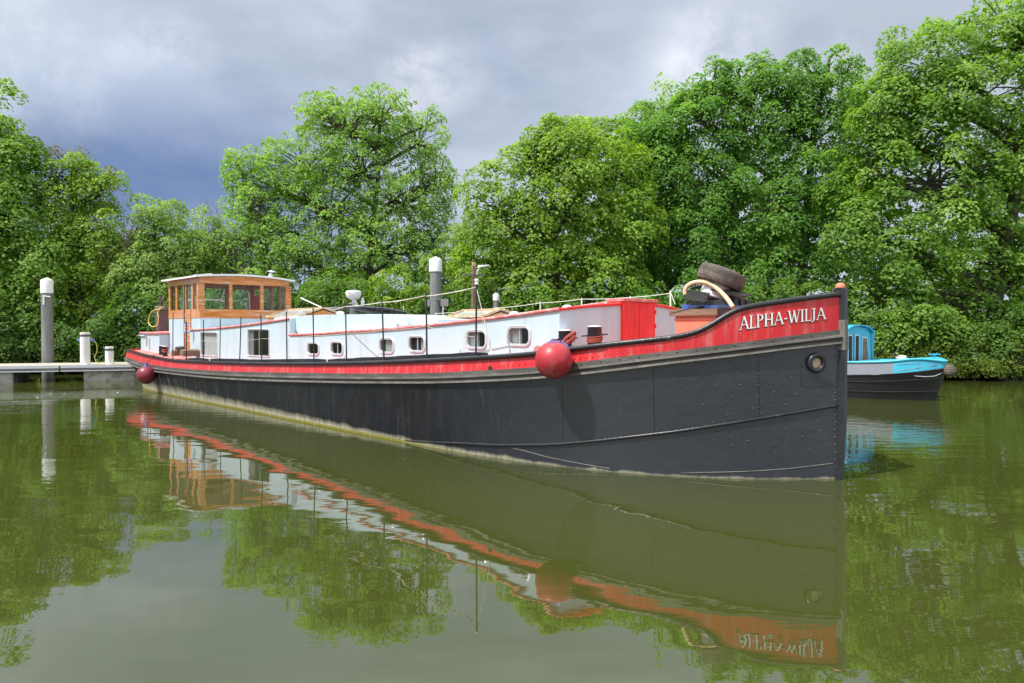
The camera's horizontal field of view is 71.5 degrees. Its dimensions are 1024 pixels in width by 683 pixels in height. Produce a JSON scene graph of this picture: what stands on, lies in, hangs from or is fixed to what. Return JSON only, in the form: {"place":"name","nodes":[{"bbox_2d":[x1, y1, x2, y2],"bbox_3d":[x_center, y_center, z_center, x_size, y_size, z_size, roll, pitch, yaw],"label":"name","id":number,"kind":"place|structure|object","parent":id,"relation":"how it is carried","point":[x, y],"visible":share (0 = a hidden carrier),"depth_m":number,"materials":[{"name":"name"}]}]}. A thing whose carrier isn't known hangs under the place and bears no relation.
{"place":"outdoors","nodes":[
{"label":"outdoors","id":0,"kind":"place"},
{"bbox_2d":[0,373,1023,682],"bbox_3d":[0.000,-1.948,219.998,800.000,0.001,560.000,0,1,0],"label":"river water","id":1,"kind":"structure","parent":0,"point":[150,537],"depth_m":5.35,"materials":[{"name":"green liquid"}]},
{"bbox_2d":[40,278,53,378],"bbox_3d":[-16.235,0.275,24.886,0.457,5.026,0.433,0,1,0],"label":"mooring pile","id":2,"kind":"object","parent":1,"relation":"in","point":[47,322],"visible":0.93,"depth_m":24.75,"materials":[{"name":"grey metal"}]},
{"bbox_2d":[0,362,136,382],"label":"pontoon","id":3,"kind":"object","parent":1,"relation":"on","point":[19,372],"visible":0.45,"depth_m":23.41,"materials":[{"name":"concrete"}]},
{"bbox_2d":[78,333,94,364],"bbox_3d":[-14.178,0.235,23.650,0.439,1.065,0.319,0,1,12],"label":"service pedestal","id":4,"kind":"object","parent":3,"relation":"on","point":[84,340],"visible":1,"depth_m":23.54,"materials":[{"name":"plastic"}]},
{"bbox_2d":[105,347,113,363],"bbox_3d":[-13.530,0.469,23.894,0.276,0.590,0.276,0,1,-19],"label":"service pedestal","id":5,"kind":"object","parent":3,"relation":"on","point":[109,355],"visible":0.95,"depth_m":23.79,"materials":[{"name":"plastic"}]},
{"bbox_2d":[326,290,407,313],"bbox_3d":[-6.011,-0.032,24.006,3.400,3.267,8.900,-1,1,-44],"label":"cruiser","id":6,"kind":"object","parent":1,"relation":"on","point":[353,295],"visible":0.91,"depth_m":22.97,"materials":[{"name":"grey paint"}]},
{"bbox_2d":[427,256,448,314],"bbox_3d":[-2.525,-0.032,23.986,0.802,5.669,0.466,0,1,0],"label":"mooring pile","id":7,"kind":"object","parent":1,"relation":"in","point":[435,303],"visible":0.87,"depth_m":23.80,"materials":[{"name":"metal"}]},
{"bbox_2d":[124,270,848,479],"bbox_3d":[-4.028,-0.121,16.154,4.244,3.806,22.554,-1,1,-44],"label":"barge","id":8,"kind":"object","parent":1,"relation":"on","point":[757,390],"visible":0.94,"depth_m":9.25,"materials":[{"name":"metal"}]},
{"bbox_2d":[136,350,164,383],"bbox_3d":[-9.519,0.689,18.719,0.675,0.884,1.304,-1,1,-28],"label":"fender","id":9,"kind":"object","parent":8,"relation":"hanging from","point":[145,373],"visible":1,"depth_m":18.70,"materials":[{"name":"plastic"}]},
{"bbox_2d":[154,311,168,330],"bbox_3d":[-11.001,-0.635,22.339,0.370,0.610,0.370,-1,1,-44],"label":"bin","id":10,"kind":"object","parent":8,"relation":"on","point":[162,325],"visible":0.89,"depth_m":22.22,"materials":[{"name":"plastic"}]},
{"bbox_2d":[148,307,162,326],"bbox_3d":[-11.153,-0.756,22.242,0.076,0.611,1.226,-1,1,-44],"label":"yellow hose","id":11,"kind":"object","parent":10,"relation":"on","point":[158,316],"visible":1,"depth_m":22.12,"materials":[{"name":"yellow rubber"}]},
{"bbox_2d":[155,306,168,310],"bbox_3d":[-11.001,-1.030,22.332,0.400,0.148,0.400,-1,1,-44],"label":"tyre","id":12,"kind":"object","parent":10,"relation":"on","point":[165,308],"visible":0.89,"depth_m":22.18,"materials":[{"name":"rubber"}]},
{"bbox_2d":[157,295,166,305],"bbox_3d":[-11.439,-1.276,23.215,0.292,0.517,0.406,-1,1,-44],"label":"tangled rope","id":13,"kind":"object","parent":8,"relation":"attached to","point":[161,300],"visible":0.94,"depth_m":23.16,"materials":[{"name":"fabric"}]},
{"bbox_2d":[171,349,199,356],"bbox_3d":[-8.448,0.282,18.381,0.410,0.186,0.911,-1,1,-44],"label":"crate","id":14,"kind":"object","parent":8,"relation":"on","point":[190,352],"visible":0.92,"depth_m":18.10,"materials":[{"name":"brown wood"}]},
{"bbox_2d":[175,346,184,350],"bbox_3d":[-8.606,0.207,18.504,0.194,0.173,0.538,-1,1,-44],"label":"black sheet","id":15,"kind":"object","parent":14,"relation":"on","point":[178,348],"visible":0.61,"depth_m":18.36,"materials":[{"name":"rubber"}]},
{"bbox_2d":[184,323,189,332],"bbox_3d":[-8.418,-0.356,18.412,0.150,0.260,0.012,0,1,6],"label":"for sale sign","id":16,"kind":"object","parent":8,"relation":"attached to","point":[188,327],"visible":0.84,"depth_m":18.41,"materials":[{"name":"white plastic"}]},
{"bbox_2d":[183,285,190,348],"bbox_3d":[-8.835,-0.586,19.338,0.034,1.930,0.473,-1,1,-44],"label":"wheelhouse door","id":17,"kind":"structure","parent":8,"relation":"in","point":[186,313],"depth_m":19.42,"materials":[{"name":"brown wood"}]},
{"bbox_2d":[200,332,217,356],"bbox_3d":[-7.542,0.064,17.765,0.092,0.614,1.099,-1,1,-44],"label":"window","id":18,"kind":"structure","parent":8,"relation":"in","point":[211,338],"depth_m":17.81,"materials":[{"name":"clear glass"}]},
{"bbox_2d":[247,329,269,357],"bbox_3d":[-5.574,0.027,15.716,0.092,0.625,1.107,-1,1,-44],"label":"window","id":19,"kind":"structure","parent":8,"relation":"in","point":[251,330],"depth_m":16.02,"materials":[{"name":"clear glass"}]},
{"bbox_2d":[307,342,319,355],"bbox_3d":[-3.887,0.140,13.910,0.036,0.269,0.483,-1,1,-44],"label":"window","id":20,"kind":"structure","parent":8,"relation":"in","point":[308,343],"depth_m":13.92,"materials":[{"name":"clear glass"}]},
{"bbox_2d":[330,341,343,355],"bbox_3d":[-3.263,0.123,13.266,0.042,0.274,0.464,-1,1,-44],"label":"window","id":21,"kind":"structure","parent":8,"relation":"in","point":[331,344],"depth_m":13.28,"materials":[{"name":"clear glass"}]},
{"bbox_2d":[378,337,394,353],"bbox_3d":[-2.107,0.069,12.096,0.094,0.283,0.461,-1,1,-44],"label":"window","id":22,"kind":"structure","parent":8,"relation":"in","point":[390,345],"depth_m":12.09,"materials":[{"name":"clear glass"}]},
{"bbox_2d":[408,335,425,352],"bbox_3d":[-1.512,0.036,11.475,0.094,0.284,0.464,-1,1,-44],"label":"window","id":23,"kind":"structure","parent":8,"relation":"in","point":[423,342],"depth_m":11.44,"materials":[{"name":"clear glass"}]},
{"bbox_2d":[462,262,489,308],"bbox_3d":[-1.246,-0.473,24.594,0.978,4.530,0.291,0,1,-15],"label":"mast","id":24,"kind":"object","parent":8,"relation":"on","point":[474,274],"visible":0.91,"depth_m":24.51,"materials":[{"name":"brown wood"}]},
{"bbox_2d":[465,329,486,348],"bbox_3d":[-0.500,-0.031,10.415,0.094,0.290,0.475,-1,1,-44],"label":"window","id":25,"kind":"structure","parent":8,"relation":"in","point":[469,341],"depth_m":10.48,"materials":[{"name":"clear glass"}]},
{"bbox_2d":[506,325,530,346],"bbox_3d":[0.115,-0.076,9.772,0.094,0.293,0.470,-1,1,-44],"label":"window","id":26,"kind":"structure","parent":8,"relation":"in","point":[516,330],"depth_m":9.83,"materials":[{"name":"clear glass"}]},
{"bbox_2d":[535,339,572,378],"bbox_3d":[0.476,0.202,8.629,0.445,0.481,0.795,0,1,-7],"label":"fender","id":27,"kind":"object","parent":8,"relation":"hanging from","point":[553,359],"visible":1,"depth_m":8.30,"materials":[{"name":"plastic"}]},
{"bbox_2d":[586,335,602,342],"bbox_3d":[1.033,-0.038,8.879,0.207,0.104,0.207,-1,1,-44],"label":"rope coil","id":28,"kind":"object","parent":8,"relation":"attached to","point":[596,339],"visible":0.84,"depth_m":8.79,"materials":[{"name":"fabric"}]},
{"bbox_2d":[577,298,658,340],"bbox_3d":[1.133,-0.193,10.659,0.825,0.832,1.965,-1,1,-44],"label":"door","id":29,"kind":"structure","parent":8,"relation":"in","point":[637,321],"depth_m":9.91,"materials":[{"name":"red paint"}]},
{"bbox_2d":[669,308,731,333],"bbox_3d":[2.574,-0.132,9.213,0.870,0.559,0.683,-1,1,-44],"label":"deck locker","id":30,"kind":"object","parent":8,"relation":"on","point":[689,320],"visible":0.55,"depth_m":8.95,"materials":[{"name":"paint"}]},
{"bbox_2d":[669,306,703,313],"bbox_3d":[2.288,-0.398,9.100,0.306,0.102,0.436,-1,1,-44],"label":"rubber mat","id":31,"kind":"object","parent":30,"relation":"on","point":[697,307],"visible":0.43,"depth_m":8.94,"materials":[{"name":"black rubber"}]},
{"bbox_2d":[682,304,739,308],"bbox_3d":[2.613,-0.437,9.044,0.520,0.096,0.714,-1,1,-44],"label":"blue tray","id":32,"kind":"object","parent":30,"relation":"on","point":[685,306],"visible":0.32,"depth_m":8.92,"materials":[{"name":"plastic"}]},
{"bbox_2d":[683,290,709,302],"bbox_3d":[2.320,-0.567,8.945,0.162,0.182,0.331,-1,1,-44],"label":"rubber mat","id":33,"kind":"object","parent":32,"relation":"on","point":[692,295],"visible":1,"depth_m":8.94,"materials":[{"name":"black rubber"}]},
{"bbox_2d":[683,280,734,308],"bbox_3d":[2.467,-0.593,8.892,0.134,0.382,0.731,-1,1,-44],"label":"hose","id":34,"kind":"object","parent":32,"relation":"on","point":[722,293],"visible":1,"depth_m":8.88,"materials":[{"name":"beige rubber"}]},
{"bbox_2d":[682,299,750,308],"bbox_3d":[2.648,-0.465,9.203,0.650,0.143,0.637,-1,1,-44],"label":"folded matting","id":35,"kind":"object","parent":30,"relation":"on","point":[739,302],"visible":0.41,"depth_m":8.96,"materials":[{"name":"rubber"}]},
{"bbox_2d":[700,279,730,299],"bbox_3d":[2.611,-0.674,9.088,0.391,0.357,0.402,-1,1,-44],"label":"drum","id":36,"kind":"object","parent":35,"relation":"on","point":[713,294],"visible":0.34,"depth_m":8.94,"materials":[{"name":"white plastic"}]},
{"bbox_2d":[707,295,745,300],"bbox_3d":[2.787,-0.567,9.251,0.484,0.220,0.486,-1,1,-44],"label":"tyre","id":37,"kind":"object","parent":35,"relation":"on","point":[730,297],"visible":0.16,"depth_m":9.05,"materials":[{"name":"rubber"}]},
{"bbox_2d":[690,285,701,289],"bbox_3d":[2.517,-0.718,9.385,0.469,0.088,0.187,0,1,-13],"label":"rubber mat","id":38,"kind":"object","parent":37,"relation":"on","point":[697,287],"visible":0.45,"depth_m":9.28,"materials":[{"name":"black rubber"}]},
{"bbox_2d":[697,262,745,290],"bbox_3d":[2.673,-0.817,9.076,0.608,0.389,0.604,-1,1,-44],"label":"tyre","id":39,"kind":"object","parent":37,"relation":"on","point":[731,279],"visible":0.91,"depth_m":8.83,"materials":[{"name":"rubber"}]},
{"bbox_2d":[710,289,751,296],"bbox_3d":[2.738,-0.612,8.881,0.431,0.146,0.272,1,1,39],"label":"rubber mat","id":40,"kind":"object","parent":35,"relation":"on","point":[736,293],"visible":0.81,"depth_m":8.80,"materials":[{"name":"black rubber"}]},
{"bbox_2d":[718,306,729,316],"bbox_3d":[2.588,-0.331,8.667,0.167,0.212,0.015,1,1,36],"label":"rubber mat","id":41,"kind":"object","parent":30,"relation":"hanging from","point":[722,310],"visible":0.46,"depth_m":8.67,"materials":[{"name":"black rubber"}]},
{"bbox_2d":[493,293,498,307],"bbox_3d":[-0.569,0.521,25.512,0.232,4.512,0.232,0,1,0],"label":"mooring pile","id":42,"kind":"object","parent":1,"relation":"in","point":[495,300],"visible":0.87,"depth_m":25.39,"materials":[{"name":"white metal"}]},
{"bbox_2d":[874,340,916,358],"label":"bramble bush","id":43,"kind":"object","parent":1,"relation":"on","point":[885,354],"visible":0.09,"depth_m":24.37,"materials":[{"name":"green plant"}]},
{"bbox_2d":[865,301,926,358],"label":"bank shrub","id":44,"kind":"object","parent":1,"relation":"on","point":[900,324],"visible":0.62,"depth_m":24.40,"materials":[{"name":"green plant"}]},
{"bbox_2d":[847,325,947,400],"bbox_3d":[5.453,0.525,22.729,2.128,2.064,15.230,-1,1,-40],"label":"narrowboat","id":45,"kind":"object","parent":1,"relation":"on","point":[869,376],"visible":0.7,"depth_m":17.26,"materials":[{"name":"black paint"}]},
{"bbox_2d":[895,355,906,358],"bbox_3d":[9.638,0.394,17.574,0.288,0.110,0.285,0,1,0],"label":"rope coil","id":46,"kind":"object","parent":45,"relation":"on","point":[900,356],"visible":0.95,"depth_m":17.51,"materials":[{"name":"white fabric"}]},
{"bbox_2d":[943,364,956,375],"bbox_3d":[10.374,0.680,16.867,0.303,0.273,0.303,0,1,0],"label":"bow fender","id":47,"kind":"object","parent":45,"relation":"attached to","point":[949,370],"visible":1,"depth_m":16.77,"materials":[{"name":"rubber"}]},
{"bbox_2d":[879,299,973,358],"bbox_3d":[14.216,-0.033,24.431,2.757,2.967,2.378,-1,1,-33],"label":"bank shrub","id":48,"kind":"object","parent":1,"relation":"on","point":[943,310],"visible":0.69,"depth_m":24.02,"materials":[{"name":"green plant"}]},
{"bbox_2d":[912,343,978,377],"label":"bramble bush","id":49,"kind":"object","parent":1,"relation":"on","point":[944,355],"visible":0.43,"depth_m":23.80,"materials":[{"name":"green plant"}]},
{"bbox_2d":[876,327,1023,377],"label":"bankside twigs","id":50,"kind":"object","parent":1,"relation":"on","point":[923,343],"visible":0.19,"depth_m":24.01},
{"bbox_2d":[925,320,1016,378],"bbox_3d":[15.809,0.335,24.699,3.582,2.223,2.518,0,1,0],"label":"bank shrub","id":51,"kind":"object","parent":1,"relation":"on","point":[981,334],"visible":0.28,"depth_m":23.94,"materials":[{"name":"green plant"}]},
{"bbox_2d":[946,336,1020,379],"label":"bramble bush","id":52,"kind":"object","parent":1,"relation":"on","point":[988,367],"visible":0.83,"depth_m":23.53,"materials":[{"name":"green plant"}]},
{"bbox_2d":[963,303,1023,378],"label":"bank shrub","id":53,"kind":"object","parent":1,"relation":"on","point":[1018,331],"visible":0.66,"depth_m":23.96,"materials":[{"name":"green plant"}]},
{"bbox_2d":[967,336,1023,380],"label":"bramble bush","id":54,"kind":"object","parent":1,"relation":"on","point":[1012,361],"visible":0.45,"depth_m":23.64,"materials":[{"name":"green plant"}]},
{"bbox_2d":[0,0,1023,328],"label":"sky","id":55,"kind":"structure","parent":0,"point":[157,91],"materials":[{"name":"grey"}]},
{"bbox_2d":[31,333,1009,376],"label":"bank ground","id":56,"kind":"structure","parent":0,"point":[109,346],"depth_m":28.06,"materials":[{"name":"soil"}]},
{"bbox_2d":[0,338,40,363],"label":"bramble bush","id":57,"kind":"object","parent":56,"relation":"on","point":[24,358],"visible":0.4,"depth_m":27.15,"materials":[{"name":"green plant"}]},
{"bbox_2d":[0,302,76,362],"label":"bank shrub","id":58,"kind":"object","parent":56,"relation":"on","point":[26,341],"visible":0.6,"depth_m":26.74,"materials":[{"name":"green plant"}]},
{"bbox_2d":[0,78,81,343],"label":"maple tree","id":59,"kind":"object","parent":56,"relation":"on","point":[25,257],"visible":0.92,"depth_m":27.33,"materials":[{"name":"green plant"}]},
{"bbox_2d":[37,338,97,373],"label":"bramble bush","id":60,"kind":"object","parent":56,"relation":"on","point":[58,359],"visible":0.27,"depth_m":27.07,"materials":[{"name":"green plant"}]},
{"bbox_2d":[7,151,140,340],"bbox_3d":[-17.550,-3.155,29.068,5.338,9.066,3.734,0,1,0],"label":"field maple","id":61,"kind":"object","parent":56,"relation":"on","point":[67,228],"visible":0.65,"depth_m":28.27,"materials":[{"name":"green plant"}]},
{"bbox_2d":[33,145,124,326],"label":"tree","id":62,"kind":"object","parent":56,"relation":"on","point":[70,292],"visible":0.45,"depth_m":28.77,"materials":[{"name":"green plant"}]},
{"bbox_2d":[33,308,132,369],"bbox_3d":[-16.518,0.045,27.855,3.481,2.700,3.146,0,1,0],"label":"bank shrub","id":63,"kind":"object","parent":56,"relation":"on","point":[68,332],"visible":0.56,"depth_m":27.16,"materials":[{"name":"green plant"}]},
{"bbox_2d":[101,280,168,359],"bbox_3d":[-14.367,-0.539,28.071,3.324,3.856,2.433,0,1,0],"label":"bank shrub","id":64,"kind":"object","parent":56,"relation":"on","point":[129,330],"visible":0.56,"depth_m":27.32,"materials":[{"name":"green plant"}]},
{"bbox_2d":[95,192,214,331],"bbox_3d":[-14.453,-2.347,28.880,4.358,7.449,3.181,-1,1,-29],"label":"hazel bush","id":65,"kind":"object","parent":56,"relation":"on","point":[147,240],"visible":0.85,"depth_m":28.41,"materials":[{"name":"green plant"}]},
{"bbox_2d":[151,205,257,307],"bbox_3d":[-13.014,-2.287,30.305,5.277,7.275,3.124,0,1,0],"label":"hazel bush","id":66,"kind":"object","parent":56,"relation":"on","point":[207,269],"visible":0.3,"depth_m":29.83,"materials":[{"name":"green plant"}]},
{"bbox_2d":[163,288,247,325],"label":"bank shrub","id":67,"kind":"object","parent":56,"relation":"on","point":[209,304],"visible":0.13,"depth_m":27.62,"materials":[{"name":"green plant"}]},
{"bbox_2d":[200,198,257,304],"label":"dead branches","id":68,"kind":"object","parent":56,"relation":"on","point":[235,256],"visible":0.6,"depth_m":29.88,"materials":[{"name":"brown wood"}]},
{"bbox_2d":[213,146,307,307],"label":"young tree","id":69,"kind":"object","parent":56,"relation":"on","point":[255,231],"visible":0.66,"depth_m":29.57,"materials":[{"name":"green plant"}]},
{"bbox_2d":[237,274,316,309],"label":"bank shrub","id":70,"kind":"object","parent":56,"relation":"on","point":[266,303],"visible":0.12,"depth_m":27.97,"materials":[{"name":"green plant"}]},
{"bbox_2d":[291,265,386,313],"bbox_3d":[-6.984,-0.873,28.569,3.869,4.500,2.988,0,1,0],"label":"bank shrub","id":71,"kind":"object","parent":56,"relation":"on","point":[361,284],"visible":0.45,"depth_m":27.93,"materials":[{"name":"green plant"}]},
{"bbox_2d":[216,81,462,301],"bbox_3d":[-7.352,-4.951,30.876,10.927,12.587,5.045,0,1,0],"label":"ash tree","id":72,"kind":"object","parent":56,"relation":"on","point":[378,251],"visible":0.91,"depth_m":30.26,"materials":[{"name":"green plant"}]},
{"bbox_2d":[366,262,429,314],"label":"bank shrub","id":73,"kind":"object","parent":56,"relation":"on","point":[412,290],"visible":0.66,"depth_m":27.53,"materials":[{"name":"green plant"}]},
{"bbox_2d":[400,283,463,314],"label":"bank shrub","id":74,"kind":"object","parent":56,"relation":"on","point":[419,310],"visible":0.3,"depth_m":27.23,"materials":[{"name":"green plant"}]},
{"bbox_2d":[418,222,499,311],"bbox_3d":[-2.152,-1.808,29.420,3.629,6.350,2.961,0,1,0],"label":"willow bush","id":75,"kind":"object","parent":56,"relation":"on","point":[448,278],"visible":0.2,"depth_m":29.24,"materials":[{"name":"green plant"}]},
{"bbox_2d":[448,281,527,314],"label":"bank shrub","id":76,"kind":"object","parent":56,"relation":"on","point":[484,301],"visible":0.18,"depth_m":26.17,"materials":[{"name":"green plant"}]},
{"bbox_2d":[2,341,1023,376],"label":"ground cover","id":77,"kind":"object","parent":56,"relation":"on","point":[139,347],"depth_m":27.95,"materials":[{"name":"green plant"}]},
{"bbox_2d":[84,193,148,336],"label":"dead branches","id":78,"kind":"object","parent":77,"relation":"on","point":[123,250],"visible":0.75,"depth_m":28.34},
{"bbox_2d":[4,175,1023,345],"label":"distant woodland","id":79,"kind":"object","parent":56,"relation":"on","point":[906,194],"visible":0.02,"depth_m":34.17,"materials":[{"name":"green plant"}]},
{"bbox_2d":[499,277,573,312],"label":"bank shrub","id":80,"kind":"object","parent":56,"relation":"on","point":[518,301],"visible":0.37,"depth_m":25.61,"materials":[{"name":"green plant"}]},
{"bbox_2d":[446,112,669,309],"bbox_3d":[1.697,-3.583,26.836,8.406,9.988,4.171,0,1,0],"label":"maple tree","id":81,"kind":"object","parent":56,"relation":"on","point":[551,144],"visible":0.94,"depth_m":26.22,"materials":[{"name":"green plant"}]},
{"bbox_2d":[555,276,632,307],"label":"bank shrub","id":82,"kind":"object","parent":56,"relation":"on","point":[588,296],"visible":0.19,"depth_m":26.21,"materials":[{"name":"green plant"}]},
{"bbox_2d":[543,99,686,293],"bbox_3d":[4.582,-4.535,30.941,5.411,11.749,5.014,1,1,38],"label":"tree","id":83,"kind":"object","parent":56,"relation":"on","point":[607,127],"visible":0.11,"depth_m":29.94,"materials":[{"name":"green plant"}]},
{"bbox_2d":[605,280,686,308],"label":"bank shrub","id":84,"kind":"object","parent":56,"relation":"on","point":[638,294],"visible":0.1,"depth_m":25.89,"materials":[{"name":"green plant"}]},
{"bbox_2d":[614,72,696,304],"bbox_3d":[6.422,-5.111,30.882,3.980,12.905,2.429,0,1,0],"label":"ash sapling","id":85,"kind":"object","parent":56,"relation":"on","point":[666,88],"visible":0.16,"depth_m":30.83,"materials":[{"name":"green plant"}]},
{"bbox_2d":[662,267,747,308],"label":"bank shrub","id":86,"kind":"object","parent":56,"relation":"on","point":[677,302],"visible":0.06,"depth_m":26.18,"materials":[{"name":"green plant"}]},
{"bbox_2d":[634,48,807,297],"bbox_3d":[8.281,-5.066,28.289,6.885,12.908,4.047,0,1,0],"label":"oak tree","id":87,"kind":"object","parent":56,"relation":"on","point":[714,96],"visible":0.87,"depth_m":27.72,"materials":[{"name":"green plant"}]},
{"bbox_2d":[601,65,887,303],"bbox_3d":[9.517,-5.053,29.323,11.944,12.849,3.198,0,1,0],"label":"oak","id":88,"kind":"object","parent":56,"relation":"on","point":[640,135],"visible":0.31,"depth_m":28.94,"materials":[{"name":"green plant"}]},
{"bbox_2d":[742,275,799,303],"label":"bank shrub","id":89,"kind":"object","parent":56,"relation":"on","point":[777,288],"visible":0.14,"depth_m":25.74,"materials":[{"name":"green plant"}]},
{"bbox_2d":[732,43,875,295],"bbox_3d":[11.277,-5.096,27.592,5.411,12.980,3.544,0,1,0],"label":"oak tree","id":90,"kind":"object","parent":56,"relation":"on","point":[799,88],"visible":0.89,"depth_m":27.07,"materials":[{"name":"green plant"}]},
{"bbox_2d":[796,280,869,324],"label":"bank shrub","id":91,"kind":"object","parent":56,"relation":"on","point":[815,289],"visible":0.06,"depth_m":25.68,"materials":[{"name":"green plant"}]},
{"bbox_2d":[811,0,1023,377],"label":"maple tree","id":92,"kind":"object","parent":56,"relation":"on","point":[896,138],"visible":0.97,"depth_m":24.77,"materials":[{"name":"green plant"}]},
{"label":"lashing","id":93,"kind":"object","parent":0,"visible":0},
{"bbox_2d":[561,331,575,343],"bbox_3d":[0.714,-0.036,8.950,0.195,0.197,0.054,0,1,-4],"label":"rope bundle","id":94,"kind":"object","parent":93,"relation":"attached to","point":[569,335],"visible":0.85,"depth_m":8.94,"materials":[{"name":"red fabric"}]}
]}

